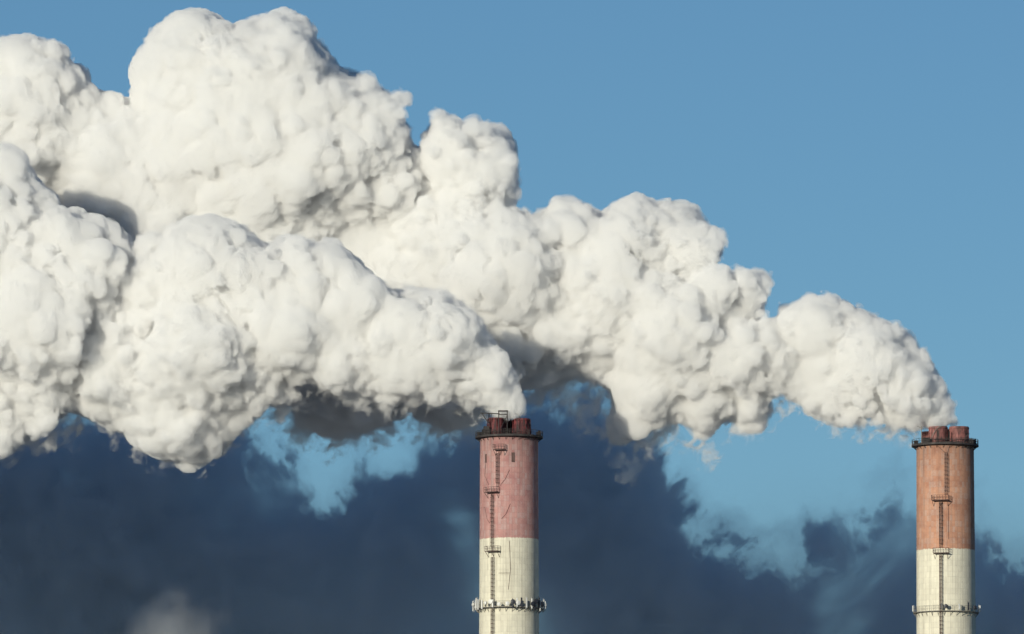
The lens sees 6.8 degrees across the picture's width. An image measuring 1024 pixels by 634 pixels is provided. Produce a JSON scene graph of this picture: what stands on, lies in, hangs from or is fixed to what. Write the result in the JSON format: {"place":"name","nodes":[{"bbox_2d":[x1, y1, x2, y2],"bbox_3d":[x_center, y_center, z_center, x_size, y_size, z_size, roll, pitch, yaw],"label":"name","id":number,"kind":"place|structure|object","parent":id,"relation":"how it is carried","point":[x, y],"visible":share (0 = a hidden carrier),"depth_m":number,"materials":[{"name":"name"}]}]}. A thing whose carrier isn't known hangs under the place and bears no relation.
{"place":"outdoors","nodes":[
{"label":"outdoors","id":0,"kind":"place"},
{"bbox_2d":[0,0,1023,633],"label":"sky","id":1,"kind":"structure","parent":0,"point":[270,270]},
{"label":"ground","id":2,"kind":"structure","parent":0,"visible":0},
{"bbox_2d":[472,410,546,633],"bbox_3d":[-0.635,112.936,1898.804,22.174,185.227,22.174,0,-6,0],"label":"chimney","id":3,"kind":"object","parent":2,"relation":"on","point":[508,601],"visible":1,"depth_m":1900.71,"materials":[{"name":"paint"}]},
{"bbox_2d":[912,426,980,633],"bbox_3d":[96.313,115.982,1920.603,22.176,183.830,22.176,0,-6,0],"label":"chimney","id":4,"kind":"object","parent":2,"relation":"on","point":[945,556],"visible":1,"depth_m":1922.76,"materials":[{"name":"paint"}]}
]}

